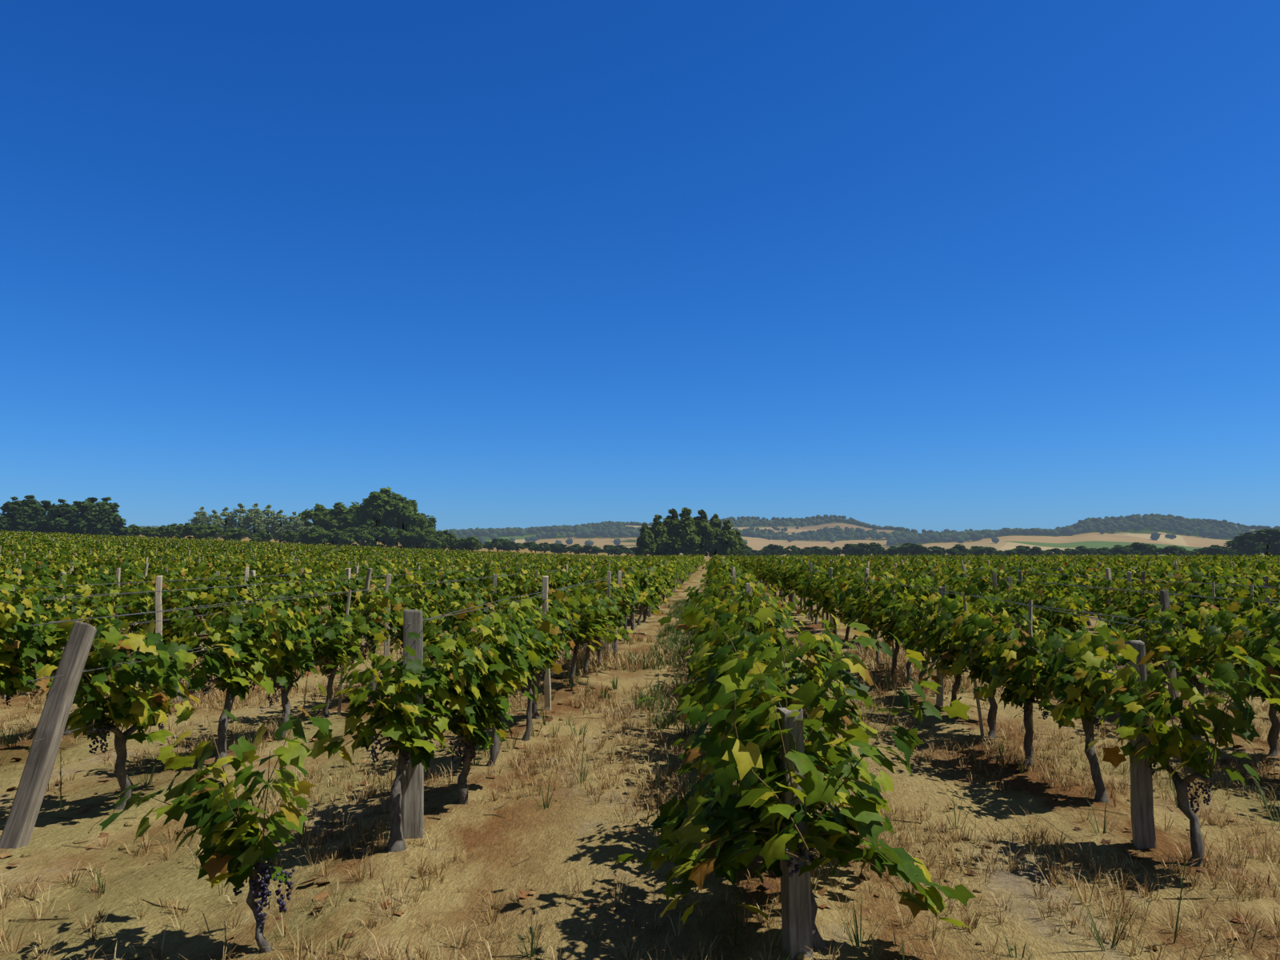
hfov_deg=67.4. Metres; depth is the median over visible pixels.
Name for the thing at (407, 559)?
vine segment
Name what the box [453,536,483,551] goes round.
hedge tree
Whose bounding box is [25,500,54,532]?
cypress tree
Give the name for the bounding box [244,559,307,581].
vine segment
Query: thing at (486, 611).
vine
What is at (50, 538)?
vine
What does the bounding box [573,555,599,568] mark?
vine segment
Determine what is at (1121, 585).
vine segment
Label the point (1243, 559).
vine
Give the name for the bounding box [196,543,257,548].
vine
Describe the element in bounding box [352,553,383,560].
vine segment
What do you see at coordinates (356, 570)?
post
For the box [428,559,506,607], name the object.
vine segment
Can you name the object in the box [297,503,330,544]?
oak tree
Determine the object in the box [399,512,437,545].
oak tree
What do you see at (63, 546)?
vine segment
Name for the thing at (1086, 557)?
vine
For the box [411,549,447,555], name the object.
vine
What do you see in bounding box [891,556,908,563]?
vine segment
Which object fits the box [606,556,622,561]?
vine
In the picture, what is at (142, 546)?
vine
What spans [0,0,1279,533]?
sky
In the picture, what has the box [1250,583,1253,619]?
stake
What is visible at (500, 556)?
vine
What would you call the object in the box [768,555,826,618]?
vine segment
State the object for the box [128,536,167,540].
vine
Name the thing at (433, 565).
vine segment
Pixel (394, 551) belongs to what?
vine
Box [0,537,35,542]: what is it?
vine
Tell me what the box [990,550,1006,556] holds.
tree line
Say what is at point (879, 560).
vine segment
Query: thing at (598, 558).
vine
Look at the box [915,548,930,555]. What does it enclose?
tree line
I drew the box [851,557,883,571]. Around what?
vine segment
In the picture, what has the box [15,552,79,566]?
vine segment
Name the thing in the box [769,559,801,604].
vine segment
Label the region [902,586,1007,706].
vine
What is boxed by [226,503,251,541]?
poplar tree
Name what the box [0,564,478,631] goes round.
wires
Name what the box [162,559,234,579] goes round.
vine segment
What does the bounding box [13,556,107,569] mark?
vine segment
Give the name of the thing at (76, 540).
vine
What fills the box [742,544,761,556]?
tree line
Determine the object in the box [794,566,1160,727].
wires
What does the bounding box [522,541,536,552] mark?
tree line
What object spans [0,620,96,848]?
end post
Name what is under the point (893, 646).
stake
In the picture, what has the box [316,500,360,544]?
oak tree
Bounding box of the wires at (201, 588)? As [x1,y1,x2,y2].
[0,564,539,645]
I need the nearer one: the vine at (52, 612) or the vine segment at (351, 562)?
the vine at (52, 612)
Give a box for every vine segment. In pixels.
[0,539,32,547]
[0,541,48,548]
[0,542,20,555]
[0,550,18,557]
[0,552,59,569]
[0,554,71,567]
[0,554,142,586]
[0,556,61,588]
[0,557,115,582]
[0,560,42,588]
[0,563,16,571]
[0,566,118,603]
[0,573,67,663]
[1,548,35,557]
[1,551,52,563]
[1,561,53,573]
[2,542,59,557]
[5,552,28,567]
[6,540,59,548]
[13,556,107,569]
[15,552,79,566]
[17,547,81,563]
[22,544,79,551]
[34,554,119,567]
[36,545,89,557]
[43,540,90,551]
[43,556,121,574]
[44,549,108,561]
[48,544,94,555]
[48,557,175,584]
[53,555,145,569]
[55,566,230,639]
[70,543,123,551]
[76,548,128,555]
[76,548,139,561]
[91,542,138,555]
[97,548,140,561]
[106,548,153,558]
[108,553,159,569]
[111,566,243,633]
[112,552,171,563]
[116,545,142,554]
[118,555,199,583]
[124,545,163,555]
[129,556,199,570]
[134,547,188,563]
[136,546,175,551]
[136,556,207,571]
[147,560,229,591]
[157,556,208,567]
[159,546,195,552]
[159,547,203,555]
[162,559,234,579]
[168,552,224,565]
[175,549,219,560]
[184,550,231,558]
[186,555,259,571]
[186,562,316,608]
[189,548,232,554]
[192,556,259,570]
[203,552,250,563]
[205,552,256,563]
[216,552,263,559]
[220,549,261,555]
[223,550,265,557]
[231,556,312,586]
[242,553,294,566]
[242,555,295,567]
[243,556,294,565]
[244,556,307,569]
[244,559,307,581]
[255,552,297,561]
[256,551,295,559]
[257,557,375,621]
[258,552,290,558]
[284,550,318,558]
[287,562,373,606]
[292,555,335,567]
[292,555,339,564]
[295,552,333,561]
[298,559,352,573]
[300,556,342,567]
[309,558,372,607]
[316,553,354,561]
[324,550,354,559]
[329,556,360,563]
[333,555,374,570]
[333,557,369,565]
[336,556,385,568]
[342,562,459,646]
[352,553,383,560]
[352,560,430,622]
[353,562,404,571]
[360,553,387,560]
[362,555,400,565]
[367,556,404,566]
[369,556,425,575]
[379,559,415,567]
[384,554,415,562]
[396,555,431,563]
[396,556,423,564]
[398,555,437,568]
[399,561,464,595]
[410,556,451,566]
[413,555,455,583]
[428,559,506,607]
[432,555,468,567]
[441,555,467,563]
[452,556,491,570]
[454,556,506,604]
[464,556,486,564]
[470,557,511,566]
[472,560,534,616]
[482,557,562,630]
[482,560,523,570]
[496,556,524,565]
[502,555,524,561]
[508,555,553,577]
[529,560,588,615]
[535,560,571,578]
[537,556,559,567]
[554,556,587,582]
[560,558,607,595]
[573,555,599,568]
[577,560,613,589]
[580,562,661,641]
[598,556,628,572]
[610,560,639,572]
[614,564,667,627]
[624,556,643,571]
[636,556,652,566]
[638,558,675,615]
[642,556,679,603]
[651,560,683,598]
[664,558,688,592]
[668,556,689,583]
[676,560,689,589]
[680,557,695,578]
[681,556,691,583]
[700,560,752,585]
[701,556,747,592]
[703,564,757,592]
[706,555,738,587]
[743,557,756,581]
[745,557,759,583]
[748,555,770,582]
[752,557,771,586]
[757,556,780,595]
[762,558,791,601]
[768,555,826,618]
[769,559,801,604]
[777,556,794,563]
[783,556,803,563]
[791,566,848,630]
[799,557,817,571]
[805,555,834,567]
[808,565,881,652]
[814,556,851,580]
[819,556,839,566]
[832,556,854,566]
[833,557,883,587]
[836,556,862,570]
[848,555,866,562]
[848,560,898,609]
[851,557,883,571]
[869,556,905,580]
[870,556,892,567]
[872,554,897,562]
[882,564,939,622]
[889,557,915,564]
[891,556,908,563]
[892,557,931,584]
[903,556,941,571]
[913,557,989,590]
[918,556,949,567]
[923,566,1025,631]
[929,555,946,562]
[934,559,967,573]
[938,558,976,574]
[953,562,1043,627]
[960,556,991,565]
[961,560,1015,581]
[963,560,1011,575]
[976,556,1010,566]
[988,556,1031,581]
[992,553,1048,581]
[993,564,1071,588]
[995,556,1020,560]
[1004,556,1044,566]
[1005,564,1119,649]
[1020,556,1050,566]
[1032,555,1103,581]
[1037,557,1071,575]
[1041,556,1068,561]
[1041,559,1156,625]
[1047,556,1089,566]
[1052,557,1107,574]
[1076,558,1113,567]
[1077,559,1133,565]
[1086,557,1174,611]
[1088,556,1133,565]
[1096,560,1180,589]
[1097,556,1132,565]
[1108,554,1184,571]
[1122,559,1187,568]
[1125,558,1183,565]
[1132,556,1172,563]
[1144,556,1279,617]
[1168,560,1279,610]
[1170,560,1262,587]
[1172,556,1227,568]
[1174,556,1213,561]
[1175,558,1237,567]
[1178,558,1225,566]
[1178,562,1265,575]
[1180,556,1238,570]
[1211,556,1251,563]
[1218,556,1275,569]
[1221,559,1274,567]
[1226,556,1263,564]
[1227,560,1275,572]
[1232,562,1275,572]
[1238,565,1279,574]
[1264,557,1276,563]
[1265,561,1279,577]
[1268,570,1279,604]
[1268,572,1279,613]
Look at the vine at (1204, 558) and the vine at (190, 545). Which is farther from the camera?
the vine at (190, 545)
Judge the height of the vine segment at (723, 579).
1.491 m
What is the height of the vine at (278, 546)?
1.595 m
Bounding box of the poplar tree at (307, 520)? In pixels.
[293,516,313,541]
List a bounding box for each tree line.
[482,541,493,550]
[484,538,511,551]
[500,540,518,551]
[512,543,528,551]
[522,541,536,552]
[528,544,542,553]
[533,542,552,554]
[544,543,563,554]
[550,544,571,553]
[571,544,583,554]
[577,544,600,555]
[588,547,604,554]
[603,544,616,555]
[604,548,626,555]
[612,544,629,555]
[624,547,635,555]
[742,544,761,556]
[758,548,774,555]
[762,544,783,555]
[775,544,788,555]
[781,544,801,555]
[799,546,810,555]
[800,548,805,555]
[803,546,825,555]
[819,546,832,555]
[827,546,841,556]
[836,544,866,555]
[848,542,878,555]
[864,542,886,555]
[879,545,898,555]
[894,552,915,556]
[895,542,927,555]
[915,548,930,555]
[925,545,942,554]
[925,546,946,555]
[944,548,964,556]
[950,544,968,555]
[966,545,988,555]
[984,547,998,555]
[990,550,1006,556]
[1004,549,1023,556]
[1011,545,1031,555]
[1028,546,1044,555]
[1040,550,1057,555]
[1044,548,1062,555]
[1059,548,1080,555]
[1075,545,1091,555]
[1085,548,1099,555]
[1086,548,1100,555]
[1098,547,1119,555]
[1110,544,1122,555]
[1110,546,1140,555]
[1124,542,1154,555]
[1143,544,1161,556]
[1156,545,1191,555]
[1165,550,1186,555]
[1189,548,1203,555]
[1194,544,1223,555]
[1220,549,1235,555]
[1225,547,1241,555]
[1236,546,1261,555]
[1258,543,1271,554]
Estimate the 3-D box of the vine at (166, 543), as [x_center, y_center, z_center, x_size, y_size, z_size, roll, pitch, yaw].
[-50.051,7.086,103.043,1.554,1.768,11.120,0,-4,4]
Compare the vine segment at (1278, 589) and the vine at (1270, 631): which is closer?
the vine at (1270, 631)
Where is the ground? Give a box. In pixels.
[0,534,1279,959]
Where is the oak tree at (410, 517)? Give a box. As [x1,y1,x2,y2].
[379,492,427,548]
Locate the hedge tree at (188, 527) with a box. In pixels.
[177,522,204,539]
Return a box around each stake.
[337,588,351,714]
[892,580,895,664]
[962,593,983,736]
[1028,599,1033,742]
[1212,581,1217,656]
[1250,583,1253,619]
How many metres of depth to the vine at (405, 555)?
67.81 m
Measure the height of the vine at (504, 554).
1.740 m
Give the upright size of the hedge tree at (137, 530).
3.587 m
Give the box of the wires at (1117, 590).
[846,565,1277,669]
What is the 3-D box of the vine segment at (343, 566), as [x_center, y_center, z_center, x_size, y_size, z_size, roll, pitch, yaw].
[-9.482,3.185,29.694,1.110,1.533,4.169,0,-4,4]
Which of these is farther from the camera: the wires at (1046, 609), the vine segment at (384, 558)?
the vine segment at (384, 558)
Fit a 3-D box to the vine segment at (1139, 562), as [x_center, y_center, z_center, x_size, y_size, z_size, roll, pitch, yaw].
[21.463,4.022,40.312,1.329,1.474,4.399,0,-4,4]
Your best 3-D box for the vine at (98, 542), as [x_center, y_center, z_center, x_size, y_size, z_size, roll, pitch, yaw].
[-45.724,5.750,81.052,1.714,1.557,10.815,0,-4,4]
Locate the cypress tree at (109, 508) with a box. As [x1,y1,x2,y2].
[84,496,129,536]
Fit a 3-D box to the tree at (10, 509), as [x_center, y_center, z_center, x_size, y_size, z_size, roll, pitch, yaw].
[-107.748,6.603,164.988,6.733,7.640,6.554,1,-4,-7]
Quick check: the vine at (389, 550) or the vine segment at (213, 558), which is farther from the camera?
the vine at (389, 550)
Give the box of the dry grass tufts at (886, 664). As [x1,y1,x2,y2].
[0,628,1279,959]
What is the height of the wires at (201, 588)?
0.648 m
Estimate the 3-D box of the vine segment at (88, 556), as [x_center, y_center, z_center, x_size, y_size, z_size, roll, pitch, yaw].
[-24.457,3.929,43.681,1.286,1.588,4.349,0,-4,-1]
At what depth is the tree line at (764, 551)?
283.98 m
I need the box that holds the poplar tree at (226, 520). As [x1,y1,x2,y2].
[215,507,236,540]
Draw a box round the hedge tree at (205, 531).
[190,524,223,539]
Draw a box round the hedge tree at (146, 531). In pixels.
[140,526,157,537]
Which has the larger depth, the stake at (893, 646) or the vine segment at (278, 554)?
the vine segment at (278, 554)
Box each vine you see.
[0,534,49,539]
[0,534,52,539]
[0,534,68,539]
[0,535,65,541]
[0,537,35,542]
[0,537,54,543]
[0,538,85,544]
[0,572,97,690]
[0,579,67,706]
[0,584,25,613]
[0,589,128,735]
[1,532,61,535]
[2,532,59,536]
[4,532,69,538]
[13,539,91,546]
[14,536,95,543]
[16,536,87,540]
[27,605,247,809]
[32,535,98,539]
[32,536,106,541]
[35,540,127,547]
[36,538,115,543]
[48,533,107,539]
[51,536,115,540]
[54,539,158,548]
[56,537,125,542]
[60,539,136,544]
[61,533,123,539]
[68,579,128,649]
[74,537,141,543]
[75,534,129,538]
[76,540,159,545]
[79,536,137,540]
[88,534,144,539]
[89,541,176,550]
[92,537,166,543]
[97,573,183,651]
[99,674,332,952]
[104,540,179,546]
[111,540,181,544]
[115,541,195,554]
[116,538,160,542]
[120,536,185,543]
[126,541,199,547]
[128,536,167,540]
[129,537,187,543]
[132,540,203,545]
[134,580,205,701]
[137,541,228,551]
[140,538,202,543]
[146,574,226,636]
[156,542,222,548]
[156,592,311,767]
[158,537,219,545]
[166,541,254,552]
[168,539,212,542]
[171,538,212,541]
[176,544,242,549]
[178,541,241,547]
[183,541,234,546]
[185,540,227,543]
[192,572,260,627]
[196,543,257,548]
[197,540,250,545]
[197,546,276,554]
[198,583,287,666]
[200,545,265,550]
[216,541,271,547]
[220,545,287,551]
[221,544,275,549]
[224,547,301,555]
[230,541,277,546]
[235,598,352,740]
[242,544,285,547]
[242,581,323,630]
[243,544,299,550]
[252,547,309,552]
[256,544,303,548]
[260,549,325,556]
[261,578,335,644]
[265,547,311,551]
[271,598,388,715]
[277,548,331,554]
[283,544,327,548]
[290,548,357,556]
[291,546,335,551]
[295,545,337,550]
[296,548,355,554]
[306,545,359,551]
[306,632,499,851]
[320,548,375,554]
[322,570,366,635]
[329,547,378,553]
[333,544,373,551]
[340,552,372,559]
[342,584,411,702]
[351,550,398,555]
[352,553,402,561]
[357,550,393,554]
[369,548,415,555]
[371,546,397,550]
[372,548,403,552]
[376,552,419,556]
[376,580,452,656]
[377,552,427,559]
[384,571,463,663]
[392,550,425,554]
[396,550,436,556]
[399,598,541,804]
[401,551,447,557]
[402,552,456,559]
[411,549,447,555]
[419,552,453,556]
[422,592,565,766]
[427,585,495,640]
[429,553,462,558]
[432,552,482,559]
[440,550,476,557]
[448,582,511,647]
[457,550,484,555]
[458,554,487,559]
[463,553,492,557]
[468,556,506,561]
[476,579,603,719]
[482,555,509,559]
[486,554,512,558]
[489,552,518,558]
[500,604,570,740]
[510,552,534,559]
[532,554,551,557]
[536,585,621,685]
[556,554,588,561]
[557,571,636,665]
[563,587,633,673]
[580,576,647,658]
[583,555,612,561]
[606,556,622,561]
[613,604,975,949]
[616,554,635,559]
[619,556,637,565]
[650,556,665,563]
[672,591,894,835]
[677,595,805,724]
[680,553,699,577]
[683,580,797,686]
[687,553,703,570]
[690,556,697,575]
[691,554,702,568]
[696,584,785,625]
[698,596,807,640]
[702,575,770,628]
[704,575,756,594]
[704,577,763,602]
[712,580,744,615]
[715,619,823,718]
[736,554,746,573]
[738,556,752,571]
[768,556,790,563]
[797,556,821,564]
[827,554,858,561]
[839,559,913,665]
[853,553,884,560]
[855,572,933,674]
[864,566,949,686]
[878,555,911,561]
[880,588,982,695]
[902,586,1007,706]
[925,585,1051,738]
[932,552,974,564]
[958,602,1088,766]
[959,554,995,560]
[980,576,1047,630]
[1008,576,1083,664]
[1020,613,1153,803]
[1031,587,1091,644]
[1035,628,1279,867]
[1048,554,1111,561]
[1052,554,1104,560]
[1058,552,1103,559]
[1093,594,1208,676]
[1097,575,1176,639]
[1134,591,1279,720]
[1136,554,1191,560]
[1146,581,1231,659]
[1149,556,1211,560]
[1155,552,1223,560]
[1166,553,1249,559]
[1170,576,1265,655]
[1188,597,1279,756]
[1195,552,1279,561]
[1198,552,1272,559]
[1204,592,1279,712]
[1207,588,1279,656]
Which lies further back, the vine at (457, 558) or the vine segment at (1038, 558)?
the vine at (457, 558)
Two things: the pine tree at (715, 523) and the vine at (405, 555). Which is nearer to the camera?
the vine at (405, 555)
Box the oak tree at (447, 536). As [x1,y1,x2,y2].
[440,529,457,549]
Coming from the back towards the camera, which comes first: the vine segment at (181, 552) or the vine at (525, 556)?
the vine at (525, 556)
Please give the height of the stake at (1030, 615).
1.408 m
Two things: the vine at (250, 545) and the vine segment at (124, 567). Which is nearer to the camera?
the vine segment at (124, 567)
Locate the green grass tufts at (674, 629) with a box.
[0,596,1279,959]
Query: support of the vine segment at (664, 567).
on the ground
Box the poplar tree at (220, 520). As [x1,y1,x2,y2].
[203,509,225,539]
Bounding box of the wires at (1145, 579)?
[910,565,1279,607]
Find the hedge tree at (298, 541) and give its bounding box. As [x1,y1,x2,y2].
[294,534,311,543]
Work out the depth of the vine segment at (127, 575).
20.30 m
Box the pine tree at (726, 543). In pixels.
[712,519,742,556]
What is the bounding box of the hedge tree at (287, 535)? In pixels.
[277,529,298,543]
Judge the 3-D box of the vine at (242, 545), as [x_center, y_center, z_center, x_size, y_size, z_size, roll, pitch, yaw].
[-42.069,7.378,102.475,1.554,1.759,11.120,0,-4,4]
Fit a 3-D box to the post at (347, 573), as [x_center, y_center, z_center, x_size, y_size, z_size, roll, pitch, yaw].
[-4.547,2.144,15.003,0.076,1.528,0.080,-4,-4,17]
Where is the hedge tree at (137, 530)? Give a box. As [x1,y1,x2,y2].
[126,524,142,536]
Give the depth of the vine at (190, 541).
125.04 m
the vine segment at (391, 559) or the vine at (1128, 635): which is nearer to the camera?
the vine at (1128, 635)
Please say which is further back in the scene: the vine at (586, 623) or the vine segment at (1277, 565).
the vine segment at (1277, 565)
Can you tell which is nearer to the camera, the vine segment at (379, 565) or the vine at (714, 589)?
the vine at (714, 589)
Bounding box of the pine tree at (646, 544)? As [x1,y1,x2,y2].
[634,523,656,556]
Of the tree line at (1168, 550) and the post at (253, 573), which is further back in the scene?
the tree line at (1168, 550)
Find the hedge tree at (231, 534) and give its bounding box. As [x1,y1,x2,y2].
[219,527,250,540]
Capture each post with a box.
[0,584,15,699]
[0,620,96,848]
[59,572,66,647]
[114,568,120,617]
[143,563,148,579]
[154,575,163,691]
[243,567,249,615]
[250,570,257,597]
[345,568,351,642]
[354,566,358,579]
[358,568,372,651]
[384,573,391,667]
[401,609,423,839]
[491,574,496,616]
[541,576,551,710]
[564,564,568,592]
[604,571,611,654]
[611,570,621,650]
[629,567,635,629]
[648,567,654,616]
[731,570,735,580]
[731,576,736,601]
[744,583,751,612]
[776,707,812,959]
[792,563,795,605]
[808,563,811,619]
[828,567,833,631]
[864,568,869,656]
[936,586,945,706]
[962,564,967,577]
[992,571,998,613]
[1006,576,1013,639]
[1018,570,1024,631]
[1104,568,1115,653]
[1124,640,1156,848]
[1126,571,1131,631]
[1140,571,1144,633]
[1159,589,1178,719]
[1262,576,1270,607]
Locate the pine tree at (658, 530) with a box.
[648,514,671,556]
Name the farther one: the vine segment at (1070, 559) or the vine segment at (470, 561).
the vine segment at (470, 561)
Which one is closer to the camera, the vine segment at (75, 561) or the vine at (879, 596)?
the vine at (879, 596)
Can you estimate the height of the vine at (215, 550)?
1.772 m
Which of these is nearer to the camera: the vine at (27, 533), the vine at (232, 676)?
the vine at (232, 676)
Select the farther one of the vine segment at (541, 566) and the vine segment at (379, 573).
the vine segment at (541, 566)
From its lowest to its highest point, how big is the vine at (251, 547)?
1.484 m
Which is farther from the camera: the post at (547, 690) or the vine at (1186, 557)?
the vine at (1186, 557)
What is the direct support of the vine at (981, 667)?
on the ground
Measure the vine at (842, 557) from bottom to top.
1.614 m
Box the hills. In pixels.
[427,517,1264,555]
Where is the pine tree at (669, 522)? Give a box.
[662,508,679,555]
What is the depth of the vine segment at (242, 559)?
37.79 m
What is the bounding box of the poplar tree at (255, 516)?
[240,503,266,539]
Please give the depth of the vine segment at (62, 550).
52.99 m
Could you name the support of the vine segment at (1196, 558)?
on the ground
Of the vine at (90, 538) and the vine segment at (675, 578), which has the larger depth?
the vine at (90, 538)
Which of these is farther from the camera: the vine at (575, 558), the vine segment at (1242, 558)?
the vine at (575, 558)
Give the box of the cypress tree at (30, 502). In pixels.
[10,495,47,531]
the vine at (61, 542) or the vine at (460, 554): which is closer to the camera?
the vine at (61, 542)
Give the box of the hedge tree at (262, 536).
[250,530,272,542]
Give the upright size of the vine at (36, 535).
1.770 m
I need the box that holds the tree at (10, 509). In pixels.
[0,496,32,531]
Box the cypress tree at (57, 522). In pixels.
[38,498,76,534]
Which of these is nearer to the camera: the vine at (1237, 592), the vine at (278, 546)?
the vine at (1237, 592)
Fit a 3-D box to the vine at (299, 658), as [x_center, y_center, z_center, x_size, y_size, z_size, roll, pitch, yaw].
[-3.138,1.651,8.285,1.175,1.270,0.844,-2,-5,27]
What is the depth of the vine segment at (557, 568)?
35.25 m
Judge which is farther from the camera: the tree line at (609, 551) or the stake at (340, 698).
the tree line at (609, 551)
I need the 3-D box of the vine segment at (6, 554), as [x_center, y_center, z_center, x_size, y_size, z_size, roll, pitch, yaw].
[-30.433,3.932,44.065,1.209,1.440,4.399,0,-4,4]
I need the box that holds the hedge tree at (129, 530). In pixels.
[116,526,134,535]
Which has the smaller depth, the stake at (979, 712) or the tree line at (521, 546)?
the stake at (979, 712)
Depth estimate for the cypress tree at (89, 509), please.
162.17 m
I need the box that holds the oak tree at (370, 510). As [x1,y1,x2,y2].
[341,486,402,543]
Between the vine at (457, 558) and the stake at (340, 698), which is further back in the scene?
the vine at (457, 558)
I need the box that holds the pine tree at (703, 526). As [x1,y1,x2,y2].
[692,509,716,556]
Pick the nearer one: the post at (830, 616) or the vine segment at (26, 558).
the post at (830, 616)
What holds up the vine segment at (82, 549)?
on the ground
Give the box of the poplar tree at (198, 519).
[188,506,208,539]
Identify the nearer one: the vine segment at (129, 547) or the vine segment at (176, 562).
the vine segment at (176, 562)
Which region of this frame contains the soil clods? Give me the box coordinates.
[0,660,1266,959]
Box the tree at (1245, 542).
[1223,528,1279,555]
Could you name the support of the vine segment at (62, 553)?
on the ground
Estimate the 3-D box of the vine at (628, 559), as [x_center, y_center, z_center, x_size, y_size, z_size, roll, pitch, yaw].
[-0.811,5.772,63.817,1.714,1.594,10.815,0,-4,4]
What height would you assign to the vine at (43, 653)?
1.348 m
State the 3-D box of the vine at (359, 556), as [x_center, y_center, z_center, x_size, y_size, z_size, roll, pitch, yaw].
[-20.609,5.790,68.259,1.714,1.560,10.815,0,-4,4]
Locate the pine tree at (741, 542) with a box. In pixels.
[729,529,746,556]
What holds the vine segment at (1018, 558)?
on the ground
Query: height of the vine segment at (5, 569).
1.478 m
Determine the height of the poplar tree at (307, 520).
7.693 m
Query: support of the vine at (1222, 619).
on the ground
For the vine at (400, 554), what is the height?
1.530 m
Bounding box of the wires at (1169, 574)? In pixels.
[1002,566,1279,600]
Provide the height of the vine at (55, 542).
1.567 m
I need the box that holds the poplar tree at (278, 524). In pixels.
[268,509,291,543]
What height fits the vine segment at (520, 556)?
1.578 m
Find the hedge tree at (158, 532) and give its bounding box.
[149,524,173,538]
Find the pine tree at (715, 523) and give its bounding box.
[705,513,724,557]
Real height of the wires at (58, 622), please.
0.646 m
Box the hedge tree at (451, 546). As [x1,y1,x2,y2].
[444,536,463,550]
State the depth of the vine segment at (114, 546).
62.31 m
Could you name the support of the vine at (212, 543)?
on the ground
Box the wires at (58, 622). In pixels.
[27,565,596,742]
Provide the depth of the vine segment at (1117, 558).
49.01 m
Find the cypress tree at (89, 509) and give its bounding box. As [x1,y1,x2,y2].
[68,496,114,535]
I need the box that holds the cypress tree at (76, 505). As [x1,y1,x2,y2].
[54,500,81,533]
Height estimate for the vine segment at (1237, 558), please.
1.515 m
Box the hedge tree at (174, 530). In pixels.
[163,523,193,538]
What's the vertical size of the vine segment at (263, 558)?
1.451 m
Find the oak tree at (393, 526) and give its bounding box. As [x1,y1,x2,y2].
[372,519,400,546]
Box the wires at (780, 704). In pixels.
[732,599,814,725]
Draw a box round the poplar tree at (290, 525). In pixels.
[281,512,304,541]
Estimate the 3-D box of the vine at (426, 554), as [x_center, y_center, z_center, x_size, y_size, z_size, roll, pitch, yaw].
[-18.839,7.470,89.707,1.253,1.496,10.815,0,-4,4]
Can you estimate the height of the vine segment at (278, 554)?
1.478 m
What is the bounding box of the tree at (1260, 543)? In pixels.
[1254,541,1268,556]
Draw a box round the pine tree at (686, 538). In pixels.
[668,507,704,555]
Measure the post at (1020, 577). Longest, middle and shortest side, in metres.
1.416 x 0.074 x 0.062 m
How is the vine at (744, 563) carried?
on the ground
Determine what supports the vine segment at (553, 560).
on the ground
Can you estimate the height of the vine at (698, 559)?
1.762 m
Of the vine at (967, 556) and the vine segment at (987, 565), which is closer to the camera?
the vine segment at (987, 565)
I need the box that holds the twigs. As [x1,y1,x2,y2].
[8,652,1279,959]
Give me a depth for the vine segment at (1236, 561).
41.20 m
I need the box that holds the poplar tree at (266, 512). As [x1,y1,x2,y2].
[260,504,279,537]
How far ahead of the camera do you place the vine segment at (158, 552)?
57.45 m
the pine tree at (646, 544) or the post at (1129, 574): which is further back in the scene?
the pine tree at (646, 544)
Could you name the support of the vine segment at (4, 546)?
on the ground
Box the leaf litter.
[0,639,1279,959]
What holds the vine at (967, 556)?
on the ground
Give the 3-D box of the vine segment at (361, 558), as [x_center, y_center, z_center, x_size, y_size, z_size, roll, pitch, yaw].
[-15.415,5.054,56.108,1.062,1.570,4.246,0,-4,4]
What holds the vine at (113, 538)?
on the ground
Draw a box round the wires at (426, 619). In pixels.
[408,567,651,717]
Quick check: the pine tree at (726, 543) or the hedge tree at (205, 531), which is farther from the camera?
the hedge tree at (205, 531)
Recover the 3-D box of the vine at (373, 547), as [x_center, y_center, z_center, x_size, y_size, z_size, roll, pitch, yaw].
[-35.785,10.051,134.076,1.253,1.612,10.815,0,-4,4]
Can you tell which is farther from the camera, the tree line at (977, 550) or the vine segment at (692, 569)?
the tree line at (977, 550)
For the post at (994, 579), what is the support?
on the ground
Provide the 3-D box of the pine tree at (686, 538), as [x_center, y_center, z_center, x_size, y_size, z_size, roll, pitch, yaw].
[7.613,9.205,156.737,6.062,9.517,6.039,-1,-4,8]
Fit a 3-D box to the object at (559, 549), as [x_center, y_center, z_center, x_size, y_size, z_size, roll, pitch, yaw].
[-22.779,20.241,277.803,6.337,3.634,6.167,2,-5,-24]
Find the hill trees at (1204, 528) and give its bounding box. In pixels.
[139,512,1279,545]
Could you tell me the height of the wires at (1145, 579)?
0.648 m
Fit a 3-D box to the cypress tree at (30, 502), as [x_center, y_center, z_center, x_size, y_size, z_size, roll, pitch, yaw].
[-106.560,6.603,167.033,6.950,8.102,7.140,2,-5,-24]
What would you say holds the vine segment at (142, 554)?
on the ground
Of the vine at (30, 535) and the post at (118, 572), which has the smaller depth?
the post at (118, 572)
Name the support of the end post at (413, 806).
on the ground

